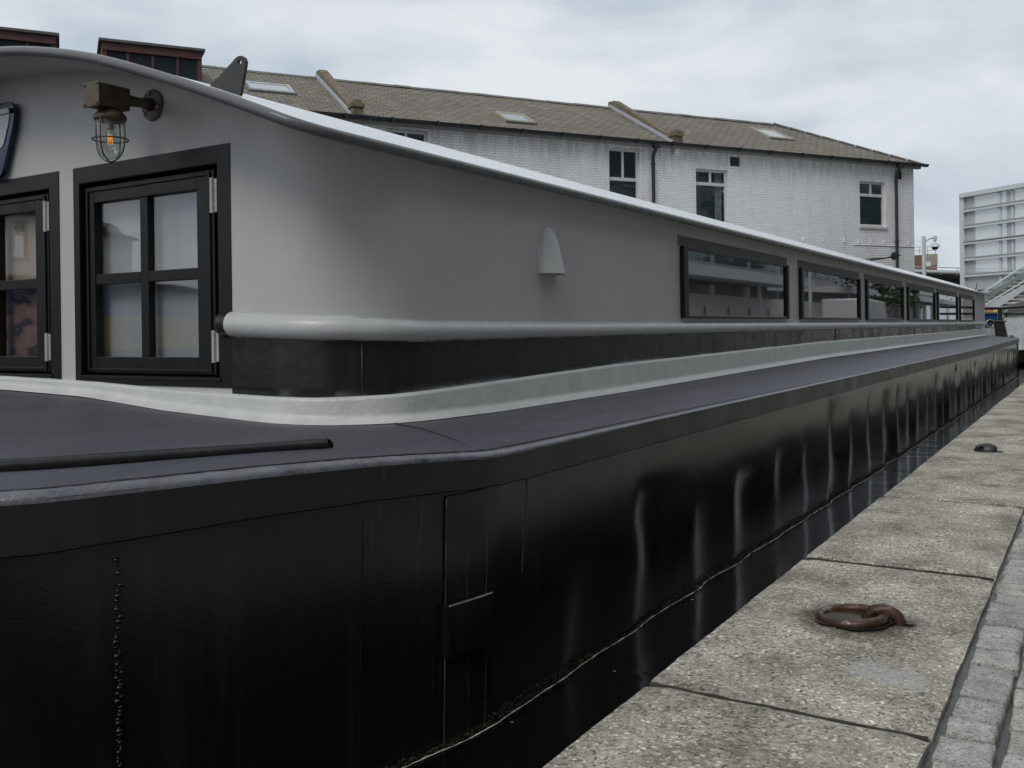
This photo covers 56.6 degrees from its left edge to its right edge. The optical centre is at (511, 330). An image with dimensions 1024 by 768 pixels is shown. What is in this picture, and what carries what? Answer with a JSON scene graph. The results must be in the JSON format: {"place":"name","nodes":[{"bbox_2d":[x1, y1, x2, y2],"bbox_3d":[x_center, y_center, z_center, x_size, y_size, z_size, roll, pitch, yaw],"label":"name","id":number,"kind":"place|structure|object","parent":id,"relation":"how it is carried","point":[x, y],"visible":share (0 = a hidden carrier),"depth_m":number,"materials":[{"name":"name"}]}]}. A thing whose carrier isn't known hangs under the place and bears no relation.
{"place":"outdoors","nodes":[
{"label":"outdoors","id":0,"kind":"place"},
{"bbox_2d":[0,0,1023,270],"label":"sky","id":1,"kind":"structure","parent":0,"point":[939,84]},
{"bbox_2d":[397,363,1023,767],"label":"canal water","id":2,"kind":"structure","parent":0,"point":[545,727],"depth_m":3.61,"materials":[{"name":"black liquid"}]},
{"bbox_2d":[0,46,1018,767],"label":"houseboat","id":3,"kind":"object","parent":2,"relation":"on","point":[328,442],"visible":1,"depth_m":3.67,"materials":[{"name":"black paint"}]},
{"bbox_2d":[0,102,16,178],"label":"hanging board","id":4,"kind":"object","parent":3,"relation":"attached to","point":[8,115],"visible":1,"depth_m":4.51,"materials":[{"name":"blue wood"}]},
{"bbox_2d":[0,171,61,378],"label":"window","id":5,"kind":"structure","parent":3,"relation":"in","point":[30,277],"depth_m":4.56,"materials":[{"name":"black paint"}]},
{"bbox_2d":[82,80,162,163],"bbox_3d":[-1.590,-0.842,3.879,0.142,0.342,0.298,-1,0,32],"label":"bulkhead lamp","id":6,"kind":"object","parent":3,"relation":"attached to","point":[111,103],"visible":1,"depth_m":3.82,"materials":[{"name":"brown metal"}]},
{"bbox_2d":[73,143,232,387],"bbox_3d":[-1.513,-0.244,4.092,1.028,0.985,0.167,-1,0,32],"label":"window","id":7,"kind":"structure","parent":3,"relation":"in","point":[153,248],"depth_m":4.09,"materials":[{"name":"black paint"}]},
{"bbox_2d":[678,235,789,318],"bbox_3d":[1.737,-0.352,7.157,0.032,0.534,2.495,-1,0,32],"label":"window","id":8,"kind":"structure","parent":3,"relation":"in","point":[718,281],"depth_m":6.93,"materials":[{"name":"glass"}]},
{"bbox_2d":[797,260,861,319],"bbox_3d":[3.246,-0.373,9.598,0.032,0.534,2.555,-1,0,32],"label":"window","id":9,"kind":"structure","parent":3,"relation":"in","point":[825,292],"depth_m":9.43,"materials":[{"name":"clear glass"}]},
{"bbox_2d":[864,274,904,319],"bbox_3d":[4.719,-0.393,11.979,0.032,0.534,2.475,-1,0,32],"label":"window","id":10,"kind":"structure","parent":3,"relation":"in","point":[884,297],"depth_m":11.84,"materials":[{"name":"clear glass"}]},
{"bbox_2d":[906,282,935,320],"bbox_3d":[6.223,-0.413,14.411,0.032,0.534,2.635,-1,0,32],"label":"window","id":11,"kind":"structure","parent":3,"relation":"in","point":[921,300],"depth_m":14.29,"materials":[{"name":"clear glass"}]},
{"bbox_2d":[936,288,957,320],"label":"window","id":12,"kind":"structure","parent":3,"relation":"in","point":[947,301],"depth_m":16.72,"materials":[{"name":"glass"}]},
{"bbox_2d":[959,293,974,320],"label":"window","id":13,"kind":"structure","parent":3,"relation":"in","point":[966,302],"depth_m":19.22,"materials":[{"name":"glass"}]},
{"bbox_2d":[985,312,1002,335],"bbox_3d":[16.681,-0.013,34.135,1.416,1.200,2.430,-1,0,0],"label":"blue narrowboat","id":14,"kind":"object","parent":2,"relation":"on","point":[989,319],"visible":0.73,"depth_m":32.96,"materials":[{"name":"paint"}]},
{"bbox_2d":[985,306,1023,362],"bbox_3d":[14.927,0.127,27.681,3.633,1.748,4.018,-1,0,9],"label":"moored barge","id":15,"kind":"object","parent":2,"relation":"on","point":[1011,330],"visible":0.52,"depth_m":25.90,"materials":[{"name":"white paint"}]},
{"bbox_2d":[915,246,937,269],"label":"brick tower block","id":16,"kind":"structure","parent":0,"point":[931,260],"depth_m":149.78,"materials":[{"name":"brown brick"}]},
{"bbox_2d":[922,236,939,275],"bbox_3d":[16.794,-1.546,38.043,0.704,4.439,0.397,-1,0,16],"label":"cctv post","id":17,"kind":"object","parent":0,"point":[935,246],"visible":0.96,"depth_m":37.94,"materials":[{"name":"white metal"}]},
{"bbox_2d":[920,513,1023,767],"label":"cobbled paving","id":18,"kind":"structure","parent":0,"point":[976,719],"depth_m":2.31,"materials":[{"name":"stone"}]},
{"label":"quay walkway","id":19,"kind":"structure","parent":0,"visible":0},
{"bbox_2d":[959,182,1023,343],"bbox_3d":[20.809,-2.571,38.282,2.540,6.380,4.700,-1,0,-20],"label":"building","id":20,"kind":"structure","parent":19,"relation":"on","point":[991,230],"depth_m":38.59,"materials":[{"name":"white concrete"}]},
{"bbox_3d":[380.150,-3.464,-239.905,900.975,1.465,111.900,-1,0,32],"label":"quay ground","id":21,"kind":"structure","parent":0,"visible":0},
{"bbox_2d":[543,383,1023,767],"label":"quay coping","id":22,"kind":"object","parent":21,"relation":"on","point":[776,644],"visible":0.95,"depth_m":2.65,"materials":[{"name":"concrete"}]},
{"bbox_2d":[649,391,1023,741],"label":"paving joints","id":23,"kind":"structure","parent":22,"relation":"on","point":[919,737],"depth_m":2.33,"materials":[{"name":"grey concrete"}]},
{"bbox_2d":[815,603,915,629],"bbox_3d":[1.046,0.875,2.894,0.238,0.089,0.259,-1,0,-31],"label":"mooring ring","id":24,"kind":"object","parent":22,"relation":"on","point":[851,616],"visible":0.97,"depth_m":2.86,"materials":[{"name":"brown metal"}]},
{"bbox_2d":[974,443,1002,452],"bbox_3d":[3.348,0.826,6.683,0.183,0.062,0.119,-1,0,32],"label":"mooring cleat","id":25,"kind":"object","parent":22,"relation":"on","point":[987,447],"visible":1,"depth_m":6.65,"materials":[{"name":"black metal"}]},
{"bbox_3d":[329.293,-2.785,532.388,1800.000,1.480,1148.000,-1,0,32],"label":"far bank","id":26,"kind":"structure","parent":0,"visible":0},
{"bbox_2d":[0,26,928,272],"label":"white brick building","id":27,"kind":"structure","parent":26,"relation":"on","point":[809,188],"depth_m":23.72,"materials":[{"name":"brick"}]},
{"bbox_2d":[386,129,425,141],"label":"window","id":28,"kind":"structure","parent":27,"relation":"in","point":[421,136],"depth_m":20.76,"materials":[{"name":"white glass"}]},
{"bbox_2d":[609,148,637,198],"bbox_3d":[2.566,-3.350,23.163,1.460,2.630,0.560,-1,0,-25],"label":"window","id":29,"kind":"structure","parent":27,"relation":"in","point":[623,163],"depth_m":23.48,"materials":[{"name":"clear glass"}]},
{"bbox_2d":[696,169,726,222],"bbox_3d":[4.906,-3.157,24.266,1.590,2.380,0.560,-1,0,-25],"label":"window","id":30,"kind":"structure","parent":27,"relation":"in","point":[709,196],"depth_m":24.51,"materials":[{"name":"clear glass"}]},
{"bbox_2d":[859,181,887,228],"bbox_3d":[9.858,-3.488,26.542,1.560,1.830,0.670,-1,0,-25],"label":"window","id":31,"kind":"structure","parent":27,"relation":"in","point":[868,201],"depth_m":26.95,"materials":[{"name":"white glass"}]},
{"bbox_2d":[915,266,959,284],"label":"white canopy deck","id":32,"kind":"structure","parent":26,"relation":"on","point":[952,276],"depth_m":60.30,"materials":[{"name":"metal"}]},
{"bbox_2d":[984,265,1023,327],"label":"outdoor staircase","id":33,"kind":"structure","parent":26,"relation":"on","point":[1005,298],"depth_m":29.07,"materials":[{"name":"white metal"}]}
]}

